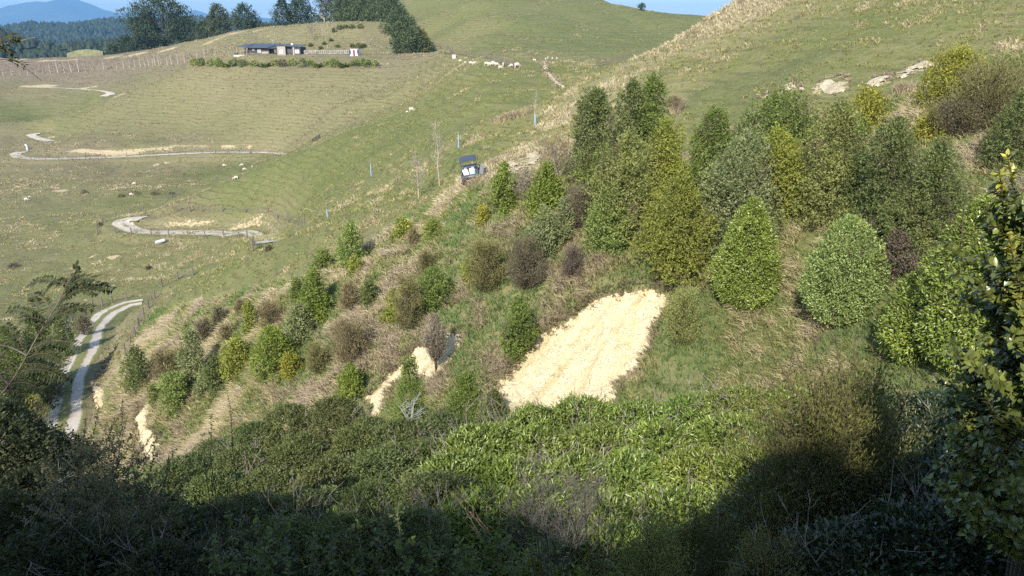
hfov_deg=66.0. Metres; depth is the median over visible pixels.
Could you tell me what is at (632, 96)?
shrub
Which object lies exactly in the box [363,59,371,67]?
shrub
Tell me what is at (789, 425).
shrub
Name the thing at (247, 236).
fence
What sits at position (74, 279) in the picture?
fern leaved tree
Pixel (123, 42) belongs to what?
pine tree
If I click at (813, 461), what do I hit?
shrub
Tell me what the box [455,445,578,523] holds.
broadleaf shrub
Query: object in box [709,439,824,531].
shrub
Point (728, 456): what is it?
broadleaf shrub
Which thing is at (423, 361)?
bare slip
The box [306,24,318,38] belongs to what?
bare tree
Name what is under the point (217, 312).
manuka
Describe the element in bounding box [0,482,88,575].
shrub
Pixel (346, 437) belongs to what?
shrub
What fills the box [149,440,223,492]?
shrub
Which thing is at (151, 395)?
shrub
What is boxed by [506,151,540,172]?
slip
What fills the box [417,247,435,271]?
manuka
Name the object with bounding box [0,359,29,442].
shrub
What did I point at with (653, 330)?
turf edge
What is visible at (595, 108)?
shrub
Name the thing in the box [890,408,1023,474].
shrub
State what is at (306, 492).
shrub
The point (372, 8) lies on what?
conifer
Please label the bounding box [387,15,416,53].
conifer
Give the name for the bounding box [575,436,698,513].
broadleaf shrub
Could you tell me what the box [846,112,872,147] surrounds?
shrub
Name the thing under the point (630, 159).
shrub
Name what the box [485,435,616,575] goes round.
bare bush
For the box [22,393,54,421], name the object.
bare shrub
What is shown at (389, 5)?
conifer
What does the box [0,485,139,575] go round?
shrub
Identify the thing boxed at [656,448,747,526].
broadleaf shrub
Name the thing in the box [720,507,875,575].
shrub
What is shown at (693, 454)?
broadleaf shrub
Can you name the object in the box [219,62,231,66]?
flax bush
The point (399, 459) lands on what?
shrub
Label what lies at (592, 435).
broadleaf shrub
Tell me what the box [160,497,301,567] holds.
shrub
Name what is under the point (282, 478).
shrub
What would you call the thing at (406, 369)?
tree
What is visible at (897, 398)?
shrub
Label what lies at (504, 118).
rush clump
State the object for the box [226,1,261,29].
pine tree
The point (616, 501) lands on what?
broadleaf shrub
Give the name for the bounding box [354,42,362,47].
shrub
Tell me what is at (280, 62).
shrub
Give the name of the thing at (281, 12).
pine tree
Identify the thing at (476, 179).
rush clump
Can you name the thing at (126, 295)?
fence
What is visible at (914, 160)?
bare shrub
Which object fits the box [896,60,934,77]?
rock outcrop
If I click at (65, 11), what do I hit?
mountains
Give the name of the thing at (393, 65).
fence
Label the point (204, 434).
shoot
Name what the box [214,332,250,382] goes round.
shrub
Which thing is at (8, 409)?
shrub
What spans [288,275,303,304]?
shrub
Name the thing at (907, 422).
shrub
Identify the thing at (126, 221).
gravel road
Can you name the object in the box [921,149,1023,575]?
broadleaf tree
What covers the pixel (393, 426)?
shrub
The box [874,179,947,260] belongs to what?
shrub
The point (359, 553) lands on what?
round leaved shrub
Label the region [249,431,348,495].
shrub
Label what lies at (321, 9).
gum tree
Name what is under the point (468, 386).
shrub
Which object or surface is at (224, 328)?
manuka
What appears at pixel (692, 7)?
sky
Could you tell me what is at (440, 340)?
manuka
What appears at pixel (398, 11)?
conifer
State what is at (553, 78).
bare track
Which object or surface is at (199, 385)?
shrub
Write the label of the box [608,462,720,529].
broadleaf shrub
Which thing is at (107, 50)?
pine tree
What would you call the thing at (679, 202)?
shrub
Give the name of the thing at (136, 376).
shrub
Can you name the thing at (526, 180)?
bare shrub
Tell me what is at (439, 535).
shrub
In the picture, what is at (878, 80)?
rock outcrop
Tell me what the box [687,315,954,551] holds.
manuka
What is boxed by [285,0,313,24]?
pine tree
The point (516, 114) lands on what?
rush clump
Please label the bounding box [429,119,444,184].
bare tree
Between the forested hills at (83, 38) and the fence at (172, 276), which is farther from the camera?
the forested hills at (83, 38)
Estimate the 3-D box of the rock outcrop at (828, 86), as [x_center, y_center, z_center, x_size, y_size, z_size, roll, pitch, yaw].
[23.687,-15.008,58.333,2.642,1.202,3.130,0,17,0]
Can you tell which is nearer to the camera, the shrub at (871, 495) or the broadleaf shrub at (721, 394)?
the shrub at (871, 495)
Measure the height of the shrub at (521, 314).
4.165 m
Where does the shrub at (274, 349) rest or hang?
on the terrain at (266, 126)
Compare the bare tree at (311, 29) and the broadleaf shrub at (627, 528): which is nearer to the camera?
the broadleaf shrub at (627, 528)
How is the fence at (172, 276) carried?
on the terrain at (266, 126)
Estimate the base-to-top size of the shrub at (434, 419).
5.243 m
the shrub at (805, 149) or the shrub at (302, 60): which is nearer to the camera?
the shrub at (805, 149)
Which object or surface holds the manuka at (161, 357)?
on the terrain at (266, 126)
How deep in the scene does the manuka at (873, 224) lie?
40.46 m
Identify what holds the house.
on the terrain at (266, 126)
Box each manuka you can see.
[73,312,93,334]
[146,346,177,380]
[164,346,191,372]
[193,315,216,341]
[211,302,226,324]
[216,321,234,340]
[233,297,244,315]
[251,298,286,328]
[302,339,329,375]
[324,315,371,364]
[337,277,360,310]
[388,273,426,331]
[406,226,419,245]
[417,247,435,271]
[420,311,449,372]
[458,233,509,295]
[500,320,515,349]
[557,240,585,277]
[561,179,598,228]
[585,500,708,575]
[626,477,778,575]
[660,283,704,344]
[667,94,680,106]
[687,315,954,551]
[720,312,922,516]
[720,513,815,575]
[804,377,928,482]
[858,214,898,245]
[920,88,1000,136]
[930,45,1023,133]
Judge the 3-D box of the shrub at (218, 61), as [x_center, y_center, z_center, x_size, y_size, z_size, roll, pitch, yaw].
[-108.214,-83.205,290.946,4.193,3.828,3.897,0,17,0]
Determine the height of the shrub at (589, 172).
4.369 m
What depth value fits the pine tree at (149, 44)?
455.25 m
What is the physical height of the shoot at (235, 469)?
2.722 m
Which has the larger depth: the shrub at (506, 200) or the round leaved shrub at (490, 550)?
the shrub at (506, 200)
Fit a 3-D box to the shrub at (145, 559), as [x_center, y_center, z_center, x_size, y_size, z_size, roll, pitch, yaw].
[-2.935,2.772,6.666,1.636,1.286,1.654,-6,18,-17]
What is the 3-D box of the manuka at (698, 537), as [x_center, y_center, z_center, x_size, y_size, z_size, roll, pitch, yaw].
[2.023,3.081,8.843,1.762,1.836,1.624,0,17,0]
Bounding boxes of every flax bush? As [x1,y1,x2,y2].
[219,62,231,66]
[258,62,271,66]
[311,62,322,67]
[338,62,350,67]
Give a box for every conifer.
[325,0,358,21]
[328,7,349,21]
[333,0,364,13]
[336,7,361,21]
[342,0,371,21]
[351,2,391,21]
[367,0,400,20]
[371,0,406,21]
[379,6,418,36]
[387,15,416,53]
[399,25,424,53]
[410,28,431,52]
[423,40,437,52]
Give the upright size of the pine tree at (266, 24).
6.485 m
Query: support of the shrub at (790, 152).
on the terrain at (266, 126)
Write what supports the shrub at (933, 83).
on the terrain at (266, 126)
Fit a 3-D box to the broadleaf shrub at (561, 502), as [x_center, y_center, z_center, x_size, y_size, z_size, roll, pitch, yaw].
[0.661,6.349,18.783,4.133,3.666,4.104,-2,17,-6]
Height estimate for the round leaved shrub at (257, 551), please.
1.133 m
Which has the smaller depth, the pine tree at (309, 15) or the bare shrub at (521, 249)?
the bare shrub at (521, 249)
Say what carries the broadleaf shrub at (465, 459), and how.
on the terrain at (266, 126)
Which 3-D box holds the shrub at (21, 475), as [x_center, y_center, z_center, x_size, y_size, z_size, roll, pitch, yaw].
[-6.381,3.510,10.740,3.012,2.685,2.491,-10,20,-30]
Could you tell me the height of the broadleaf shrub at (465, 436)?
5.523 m
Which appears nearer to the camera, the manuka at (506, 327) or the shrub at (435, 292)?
the manuka at (506, 327)
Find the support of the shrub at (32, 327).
on the terrain at (266, 126)
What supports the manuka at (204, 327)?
on the terrain at (266, 126)
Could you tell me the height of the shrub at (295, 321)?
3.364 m
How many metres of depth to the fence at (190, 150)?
240.78 m
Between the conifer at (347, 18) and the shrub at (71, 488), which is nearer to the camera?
the shrub at (71, 488)
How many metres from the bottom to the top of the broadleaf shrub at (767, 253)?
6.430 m
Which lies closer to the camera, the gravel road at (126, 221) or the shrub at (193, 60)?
the gravel road at (126, 221)
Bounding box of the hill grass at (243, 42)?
[0,0,707,186]
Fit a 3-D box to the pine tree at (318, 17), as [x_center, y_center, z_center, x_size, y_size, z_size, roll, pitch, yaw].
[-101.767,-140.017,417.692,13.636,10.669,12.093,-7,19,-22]
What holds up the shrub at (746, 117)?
on the terrain at (266, 126)
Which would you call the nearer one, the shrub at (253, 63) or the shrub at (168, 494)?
the shrub at (168, 494)
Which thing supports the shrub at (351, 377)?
on the terrain at (266, 126)
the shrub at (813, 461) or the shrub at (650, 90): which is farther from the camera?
the shrub at (650, 90)
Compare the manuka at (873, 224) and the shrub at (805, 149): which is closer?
the manuka at (873, 224)
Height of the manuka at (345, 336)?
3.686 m
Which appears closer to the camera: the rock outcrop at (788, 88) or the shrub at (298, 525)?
the shrub at (298, 525)
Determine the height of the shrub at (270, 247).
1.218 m
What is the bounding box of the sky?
[0,0,734,22]
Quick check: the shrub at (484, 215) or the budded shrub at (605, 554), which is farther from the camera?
the shrub at (484, 215)
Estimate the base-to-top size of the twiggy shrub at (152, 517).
2.280 m
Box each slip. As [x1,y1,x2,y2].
[92,385,106,407]
[135,404,157,461]
[366,333,460,415]
[490,289,668,416]
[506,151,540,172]
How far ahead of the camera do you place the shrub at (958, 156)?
38.92 m
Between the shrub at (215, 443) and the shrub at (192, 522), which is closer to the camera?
the shrub at (192, 522)
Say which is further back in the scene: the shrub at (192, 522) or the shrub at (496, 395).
the shrub at (496, 395)
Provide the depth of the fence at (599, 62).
198.43 m
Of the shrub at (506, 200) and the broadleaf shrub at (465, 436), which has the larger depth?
the shrub at (506, 200)
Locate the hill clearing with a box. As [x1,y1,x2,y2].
[67,49,104,57]
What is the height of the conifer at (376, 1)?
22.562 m
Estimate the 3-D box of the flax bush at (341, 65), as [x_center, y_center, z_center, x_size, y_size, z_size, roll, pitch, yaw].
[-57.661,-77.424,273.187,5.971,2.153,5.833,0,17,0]
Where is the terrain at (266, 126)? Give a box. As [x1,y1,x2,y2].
[0,0,1023,474]
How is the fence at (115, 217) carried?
on the terrain at (266, 126)
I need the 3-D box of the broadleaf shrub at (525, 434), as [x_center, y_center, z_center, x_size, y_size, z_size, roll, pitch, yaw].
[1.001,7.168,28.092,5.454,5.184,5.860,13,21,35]
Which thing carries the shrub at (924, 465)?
on the terrain at (266, 126)
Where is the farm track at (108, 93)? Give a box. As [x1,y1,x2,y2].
[31,87,115,96]
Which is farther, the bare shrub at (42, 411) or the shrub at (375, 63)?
the shrub at (375, 63)
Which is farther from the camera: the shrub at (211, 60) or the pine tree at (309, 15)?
the pine tree at (309, 15)
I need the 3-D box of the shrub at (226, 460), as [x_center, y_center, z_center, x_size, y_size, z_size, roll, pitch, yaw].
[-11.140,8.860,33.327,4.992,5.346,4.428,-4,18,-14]
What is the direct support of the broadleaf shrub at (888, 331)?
on the terrain at (266, 126)
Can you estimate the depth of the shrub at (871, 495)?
9.76 m
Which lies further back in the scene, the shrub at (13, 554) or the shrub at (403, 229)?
the shrub at (403, 229)
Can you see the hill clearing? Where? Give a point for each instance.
(84, 52)
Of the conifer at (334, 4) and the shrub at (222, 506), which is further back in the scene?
the conifer at (334, 4)
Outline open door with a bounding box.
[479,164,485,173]
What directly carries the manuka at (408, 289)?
on the terrain at (266, 126)
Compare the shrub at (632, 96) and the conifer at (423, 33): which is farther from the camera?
the conifer at (423, 33)
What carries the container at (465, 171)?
in the utility buggy
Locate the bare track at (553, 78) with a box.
[543,61,565,87]
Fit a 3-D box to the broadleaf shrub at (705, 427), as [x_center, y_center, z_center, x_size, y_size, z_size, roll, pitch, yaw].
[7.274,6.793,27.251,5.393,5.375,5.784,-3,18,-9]
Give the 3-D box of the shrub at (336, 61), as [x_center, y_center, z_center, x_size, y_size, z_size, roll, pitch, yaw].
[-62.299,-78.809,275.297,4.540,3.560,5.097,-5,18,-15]
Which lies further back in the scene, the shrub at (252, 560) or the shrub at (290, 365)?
the shrub at (290, 365)
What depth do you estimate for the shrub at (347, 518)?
16.07 m
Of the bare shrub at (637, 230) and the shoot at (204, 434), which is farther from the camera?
the bare shrub at (637, 230)
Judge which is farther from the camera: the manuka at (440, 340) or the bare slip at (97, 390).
the bare slip at (97, 390)
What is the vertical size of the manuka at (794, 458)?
4.620 m
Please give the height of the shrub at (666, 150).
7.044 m
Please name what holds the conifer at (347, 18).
on the terrain at (266, 126)
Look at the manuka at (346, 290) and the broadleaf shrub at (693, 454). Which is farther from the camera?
the manuka at (346, 290)
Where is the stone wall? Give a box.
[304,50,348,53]
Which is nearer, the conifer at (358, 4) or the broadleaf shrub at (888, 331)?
the broadleaf shrub at (888, 331)
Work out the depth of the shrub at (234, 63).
287.94 m
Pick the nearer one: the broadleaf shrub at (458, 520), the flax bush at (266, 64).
the broadleaf shrub at (458, 520)
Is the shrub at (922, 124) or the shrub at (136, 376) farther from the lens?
the shrub at (136, 376)
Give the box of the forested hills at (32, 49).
[1,36,105,57]
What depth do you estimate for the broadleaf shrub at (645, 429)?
27.32 m
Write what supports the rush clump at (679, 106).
on the terrain at (266, 126)
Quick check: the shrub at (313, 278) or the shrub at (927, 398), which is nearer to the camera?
the shrub at (927, 398)
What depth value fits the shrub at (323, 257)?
62.78 m
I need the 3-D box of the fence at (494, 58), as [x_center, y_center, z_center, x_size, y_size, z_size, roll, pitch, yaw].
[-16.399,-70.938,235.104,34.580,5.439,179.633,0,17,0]
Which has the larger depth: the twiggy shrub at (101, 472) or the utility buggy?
the utility buggy
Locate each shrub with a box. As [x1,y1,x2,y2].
[0,322,55,411]
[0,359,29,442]
[0,395,105,546]
[0,420,135,494]
[0,454,157,545]
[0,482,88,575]
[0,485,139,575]
[4,483,155,569]
[7,262,20,268]
[10,400,164,563]
[10,503,197,575]
[18,302,71,400]
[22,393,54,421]
[49,312,79,357]
[81,443,199,559]
[108,515,261,575]
[112,478,230,572]
[117,480,193,539]
[118,343,154,396]
[133,448,218,506]
[145,381,161,410]
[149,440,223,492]
[153,363,191,417]
[153,496,311,575]
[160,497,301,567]
[170,325,205,387]
[174,435,228,484]
[179,460,256,529]
[188,57,197,65]
[192,371,213,401]
[195,58,204,66]
[200,352,229,398]
[200,508,295,575]
[201,483,304,537]
[205,58,214,65]
[208,430,301,494]
[213,58,223,66]
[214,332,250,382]
[215,416,285,489]
[224,464,327,526]
[227,58,237,66]
[237,58,249,66]
[239,300,257,335]
[245,475,355,575]
[246,323,297,384]
[247,399,337,465]
[248,60,258,66]
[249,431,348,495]
[259,481,376,575]
[262,245,274,251]
[270,59,278,65]
[274,453,385,512]
[277,58,287,66]
[277,350,303,380]
[281,301,315,349]
[286,58,297,65]
[287,487,411,575]
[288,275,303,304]
[290,394,369,465]
[290,493,402,575]
[297,265,334,324]
[298,58,308,67]
[307,59,313,65]
[307,247,334,273]
[315,421,398,488]
[327,58,338,66]
[328,219,369,269]
[332,362,367,400]
[332,434,436,516]
[332,478,431,566]
[336,480,485,575]
[342,413,402,452]
[346,253,363,276]
[350,59,360,65]
[352,416,445,480]
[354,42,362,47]
[358,277,379,309]
[359,58,366,65]
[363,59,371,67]
[371,59,379,66]
[373,497,522,575]
[374,302,399,327]
[384,286,397,312]
[385,436,464,500]
[386,445,517,575]
[389,215,413,241]
[389,468,491,562]
[401,409,477,455]
[403,470,550,575]
[411,263,459,312]
[422,217,442,243]
[428,396,543,472]
[440,366,487,426]
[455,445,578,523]
[458,469,602,575]
[460,257,476,282]
[471,383,509,438]
[475,203,490,225]
[477,391,572,456]
[482,417,601,490]
[485,160,521,216]
[494,498,638,575]
[497,293,540,362]
[501,230,550,290]
[508,164,541,199]
[511,430,627,516]
[516,157,568,218]
[521,200,569,261]
[523,375,635,456]
[526,133,573,177]
[544,478,668,574]
[550,195,575,245]
[553,396,661,490]
[556,76,618,188]
[559,483,695,575]
[567,484,633,575]
[572,135,633,196]
[575,183,638,255]
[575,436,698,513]
[577,118,672,244]
[589,382,693,459]
[601,406,718,485]
[606,70,649,149]
[606,106,623,132]
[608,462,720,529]
[621,431,746,513]
[622,201,651,241]
[624,156,727,286]
[625,481,758,575]
[628,114,699,224]
[632,71,672,154]
[642,370,738,452]
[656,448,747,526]
[663,407,765,483]
[675,159,726,214]
[676,370,785,447]
[681,101,753,195]
[681,200,732,261]
[684,122,798,255]
[693,442,771,498]
[694,497,809,575]
[703,194,785,312]
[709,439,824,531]
[716,109,778,156]
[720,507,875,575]
[723,415,786,450]
[732,374,833,427]
[738,77,837,152]
[738,121,814,224]
[756,460,870,543]
[757,397,892,461]
[770,429,896,498]
[775,491,975,575]
[779,145,826,200]
[785,93,880,228]
[794,211,892,329]
[798,390,938,439]
[801,447,959,548]
[819,142,888,215]
[826,460,1006,575]
[840,77,897,130]
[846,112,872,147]
[848,110,929,241]
[849,442,977,574]
[856,403,967,470]
[867,386,947,430]
[869,227,921,284]
[870,126,978,259]
[872,268,957,366]
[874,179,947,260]
[878,447,1019,575]
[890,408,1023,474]
[897,146,921,181]
[904,191,1020,374]
[910,39,997,110]
[911,107,951,142]
[917,142,976,214]
[973,85,1023,170]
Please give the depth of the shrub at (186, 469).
28.27 m
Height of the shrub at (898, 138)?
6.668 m
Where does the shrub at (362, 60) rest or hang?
on the terrain at (266, 126)
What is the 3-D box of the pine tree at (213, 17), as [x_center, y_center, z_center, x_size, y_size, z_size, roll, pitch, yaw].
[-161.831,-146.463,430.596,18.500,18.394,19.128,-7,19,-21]
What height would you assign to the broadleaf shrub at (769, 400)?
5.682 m
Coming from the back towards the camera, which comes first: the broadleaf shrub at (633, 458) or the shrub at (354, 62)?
the shrub at (354, 62)
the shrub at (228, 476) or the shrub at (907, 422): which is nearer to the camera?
the shrub at (907, 422)
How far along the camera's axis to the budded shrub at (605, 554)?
5.38 m
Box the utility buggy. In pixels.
[459,155,485,184]
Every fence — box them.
[17,149,251,159]
[49,302,93,381]
[96,206,143,233]
[96,227,254,250]
[101,291,151,306]
[122,343,129,353]
[129,268,193,345]
[160,267,191,286]
[177,205,304,226]
[288,64,396,68]
[292,190,451,279]
[435,43,516,67]
[595,56,626,65]
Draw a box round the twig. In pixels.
[451,490,511,573]
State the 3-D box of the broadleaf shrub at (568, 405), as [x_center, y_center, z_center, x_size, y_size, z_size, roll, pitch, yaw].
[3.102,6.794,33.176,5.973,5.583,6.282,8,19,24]
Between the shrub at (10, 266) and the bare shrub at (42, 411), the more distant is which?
the shrub at (10, 266)
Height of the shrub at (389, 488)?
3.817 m
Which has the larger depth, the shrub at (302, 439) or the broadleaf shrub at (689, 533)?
the shrub at (302, 439)
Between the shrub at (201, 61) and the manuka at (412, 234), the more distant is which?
the shrub at (201, 61)
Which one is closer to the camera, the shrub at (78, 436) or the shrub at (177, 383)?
the shrub at (78, 436)
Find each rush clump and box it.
[453,168,489,197]
[492,106,529,123]
[493,113,510,123]
[666,93,691,113]
[889,79,918,94]
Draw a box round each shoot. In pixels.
[200,414,221,547]
[226,390,245,560]
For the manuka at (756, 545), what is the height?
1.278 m
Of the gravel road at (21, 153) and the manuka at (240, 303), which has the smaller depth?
the manuka at (240, 303)
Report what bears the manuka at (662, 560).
on the terrain at (266, 126)
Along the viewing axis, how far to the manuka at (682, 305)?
44.18 m
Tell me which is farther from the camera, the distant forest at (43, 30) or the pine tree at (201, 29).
the distant forest at (43, 30)
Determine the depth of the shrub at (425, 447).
27.94 m
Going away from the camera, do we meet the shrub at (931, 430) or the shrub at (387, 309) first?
the shrub at (931, 430)
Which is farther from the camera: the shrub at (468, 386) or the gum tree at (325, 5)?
the gum tree at (325, 5)
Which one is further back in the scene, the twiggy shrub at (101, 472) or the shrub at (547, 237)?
the shrub at (547, 237)
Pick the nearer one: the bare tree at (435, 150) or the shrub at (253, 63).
the bare tree at (435, 150)
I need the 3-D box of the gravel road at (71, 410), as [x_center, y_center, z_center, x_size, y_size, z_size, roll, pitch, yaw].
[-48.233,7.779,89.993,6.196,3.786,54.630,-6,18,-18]
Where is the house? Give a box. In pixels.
[234,40,305,56]
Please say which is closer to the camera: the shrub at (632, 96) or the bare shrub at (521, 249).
the bare shrub at (521, 249)
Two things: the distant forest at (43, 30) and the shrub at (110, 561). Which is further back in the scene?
the distant forest at (43, 30)
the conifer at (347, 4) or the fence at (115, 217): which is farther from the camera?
the conifer at (347, 4)
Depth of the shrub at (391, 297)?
54.11 m
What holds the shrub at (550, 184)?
on the terrain at (266, 126)
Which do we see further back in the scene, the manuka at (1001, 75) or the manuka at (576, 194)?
the manuka at (576, 194)
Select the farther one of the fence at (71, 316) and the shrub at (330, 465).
the fence at (71, 316)
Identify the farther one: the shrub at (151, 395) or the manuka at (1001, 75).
the shrub at (151, 395)
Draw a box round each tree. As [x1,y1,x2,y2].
[0,32,41,80]
[0,260,116,418]
[104,43,126,54]
[114,34,140,53]
[115,0,196,46]
[123,12,163,49]
[168,15,202,42]
[194,21,212,38]
[199,2,233,35]
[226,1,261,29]
[245,22,263,29]
[260,22,273,26]
[268,0,296,25]
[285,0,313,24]
[300,4,318,22]
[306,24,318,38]
[308,13,327,23]
[312,0,331,20]
[321,0,336,15]
[384,353,434,432]
[409,151,428,197]
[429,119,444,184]
[533,91,537,125]
[636,2,645,9]
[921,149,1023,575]
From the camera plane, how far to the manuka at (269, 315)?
60.21 m
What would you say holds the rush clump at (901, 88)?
on the terrain at (266, 126)
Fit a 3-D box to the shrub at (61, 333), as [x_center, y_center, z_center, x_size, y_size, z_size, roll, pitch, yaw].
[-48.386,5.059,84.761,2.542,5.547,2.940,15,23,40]
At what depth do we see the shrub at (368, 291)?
55.74 m
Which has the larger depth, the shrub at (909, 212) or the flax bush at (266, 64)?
the flax bush at (266, 64)
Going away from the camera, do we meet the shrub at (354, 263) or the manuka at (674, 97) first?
the shrub at (354, 263)
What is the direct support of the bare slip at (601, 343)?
on the terrain at (266, 126)
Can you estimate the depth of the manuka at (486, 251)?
51.16 m
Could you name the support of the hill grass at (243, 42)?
on the terrain at (266, 126)
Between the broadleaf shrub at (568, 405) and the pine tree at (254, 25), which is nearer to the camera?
the broadleaf shrub at (568, 405)
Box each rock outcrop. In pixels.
[784,82,794,90]
[812,76,846,94]
[865,75,889,86]
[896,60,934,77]
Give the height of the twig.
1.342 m
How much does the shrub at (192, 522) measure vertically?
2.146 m
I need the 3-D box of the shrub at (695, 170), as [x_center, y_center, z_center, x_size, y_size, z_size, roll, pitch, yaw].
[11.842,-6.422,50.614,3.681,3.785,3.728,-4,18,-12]
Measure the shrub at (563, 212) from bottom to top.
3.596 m
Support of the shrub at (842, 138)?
on the terrain at (266, 126)
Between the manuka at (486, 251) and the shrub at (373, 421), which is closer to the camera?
the shrub at (373, 421)
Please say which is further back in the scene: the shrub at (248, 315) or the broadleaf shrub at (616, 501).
the shrub at (248, 315)
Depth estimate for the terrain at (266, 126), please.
146.90 m
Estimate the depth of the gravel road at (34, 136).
277.99 m
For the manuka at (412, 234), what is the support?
on the terrain at (266, 126)
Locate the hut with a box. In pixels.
[349,48,360,55]
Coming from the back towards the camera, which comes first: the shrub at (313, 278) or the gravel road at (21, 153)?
the gravel road at (21, 153)
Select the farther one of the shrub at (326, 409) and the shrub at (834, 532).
the shrub at (326, 409)
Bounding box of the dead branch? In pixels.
[396,392,426,419]
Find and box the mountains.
[0,0,295,25]
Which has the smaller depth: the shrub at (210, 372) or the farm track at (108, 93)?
the shrub at (210, 372)
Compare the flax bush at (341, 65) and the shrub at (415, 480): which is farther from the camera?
the flax bush at (341, 65)
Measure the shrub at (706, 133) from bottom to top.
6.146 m
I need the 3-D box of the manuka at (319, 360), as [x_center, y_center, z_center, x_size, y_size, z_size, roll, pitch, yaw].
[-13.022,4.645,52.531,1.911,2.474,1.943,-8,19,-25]
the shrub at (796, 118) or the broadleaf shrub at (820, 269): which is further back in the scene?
the shrub at (796, 118)
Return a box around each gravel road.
[8,151,286,159]
[25,133,55,141]
[31,299,142,454]
[110,216,277,243]
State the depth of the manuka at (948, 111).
44.49 m
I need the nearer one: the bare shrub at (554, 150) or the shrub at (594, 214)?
the shrub at (594, 214)
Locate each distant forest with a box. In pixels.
[0,14,292,44]
[0,27,214,58]
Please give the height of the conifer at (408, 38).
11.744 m
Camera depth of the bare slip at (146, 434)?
62.44 m
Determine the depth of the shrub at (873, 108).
50.24 m
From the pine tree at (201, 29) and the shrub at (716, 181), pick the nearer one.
the shrub at (716, 181)
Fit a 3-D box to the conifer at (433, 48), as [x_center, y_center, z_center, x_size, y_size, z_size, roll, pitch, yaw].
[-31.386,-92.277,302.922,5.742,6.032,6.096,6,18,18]
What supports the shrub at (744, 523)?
on the terrain at (266, 126)
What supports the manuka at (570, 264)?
on the terrain at (266, 126)
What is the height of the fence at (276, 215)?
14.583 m
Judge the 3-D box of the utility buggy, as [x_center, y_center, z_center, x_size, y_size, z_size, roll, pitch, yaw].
[-3.174,-9.704,63.976,2.106,1.855,3.505,-11,22,-1]
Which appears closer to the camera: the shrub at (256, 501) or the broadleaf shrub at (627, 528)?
the broadleaf shrub at (627, 528)
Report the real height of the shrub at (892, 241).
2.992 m
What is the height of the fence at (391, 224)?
8.318 m
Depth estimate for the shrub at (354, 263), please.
59.90 m
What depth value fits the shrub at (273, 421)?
37.08 m
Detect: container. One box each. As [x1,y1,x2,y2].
[462,168,468,174]
[469,167,474,173]
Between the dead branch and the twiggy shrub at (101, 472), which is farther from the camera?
the dead branch
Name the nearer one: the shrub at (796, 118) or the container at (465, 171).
the shrub at (796, 118)
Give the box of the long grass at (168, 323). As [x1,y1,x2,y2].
[74,41,1023,484]
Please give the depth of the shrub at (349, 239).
60.94 m
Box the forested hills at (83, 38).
[13,24,241,43]
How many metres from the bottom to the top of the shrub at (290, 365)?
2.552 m
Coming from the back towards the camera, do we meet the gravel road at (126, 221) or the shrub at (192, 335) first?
the gravel road at (126, 221)
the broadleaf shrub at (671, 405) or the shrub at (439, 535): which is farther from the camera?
the broadleaf shrub at (671, 405)
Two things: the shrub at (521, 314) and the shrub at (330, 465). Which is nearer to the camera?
the shrub at (330, 465)
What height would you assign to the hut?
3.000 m
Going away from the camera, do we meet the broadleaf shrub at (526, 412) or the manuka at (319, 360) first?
the broadleaf shrub at (526, 412)
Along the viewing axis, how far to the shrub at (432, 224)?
59.76 m
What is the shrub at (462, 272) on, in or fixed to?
on the terrain at (266, 126)
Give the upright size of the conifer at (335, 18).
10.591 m
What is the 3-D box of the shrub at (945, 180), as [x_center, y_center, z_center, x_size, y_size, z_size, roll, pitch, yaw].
[20.435,-4.680,38.396,5.384,6.332,4.794,6,18,17]
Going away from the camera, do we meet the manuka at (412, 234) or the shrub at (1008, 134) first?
the shrub at (1008, 134)
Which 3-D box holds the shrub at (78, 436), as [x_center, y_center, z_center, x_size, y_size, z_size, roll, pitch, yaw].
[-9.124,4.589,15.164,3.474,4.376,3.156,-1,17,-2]
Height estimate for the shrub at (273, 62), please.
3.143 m
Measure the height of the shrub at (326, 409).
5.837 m
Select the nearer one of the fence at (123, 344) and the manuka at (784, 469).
the manuka at (784, 469)
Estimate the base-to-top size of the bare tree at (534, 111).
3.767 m
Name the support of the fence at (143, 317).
on the terrain at (266, 126)
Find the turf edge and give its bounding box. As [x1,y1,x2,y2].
[85,56,941,463]
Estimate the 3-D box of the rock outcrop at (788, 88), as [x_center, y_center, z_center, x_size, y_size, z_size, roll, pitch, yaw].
[21.128,-15.360,60.169,0.937,0.681,1.262,0,17,0]
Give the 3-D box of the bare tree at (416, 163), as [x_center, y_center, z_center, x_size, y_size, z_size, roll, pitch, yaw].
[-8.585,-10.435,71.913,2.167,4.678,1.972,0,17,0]
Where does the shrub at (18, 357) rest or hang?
on the terrain at (266, 126)
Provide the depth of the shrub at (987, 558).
6.69 m
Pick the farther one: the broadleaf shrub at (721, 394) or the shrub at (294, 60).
the shrub at (294, 60)
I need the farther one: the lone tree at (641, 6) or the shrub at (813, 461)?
the lone tree at (641, 6)

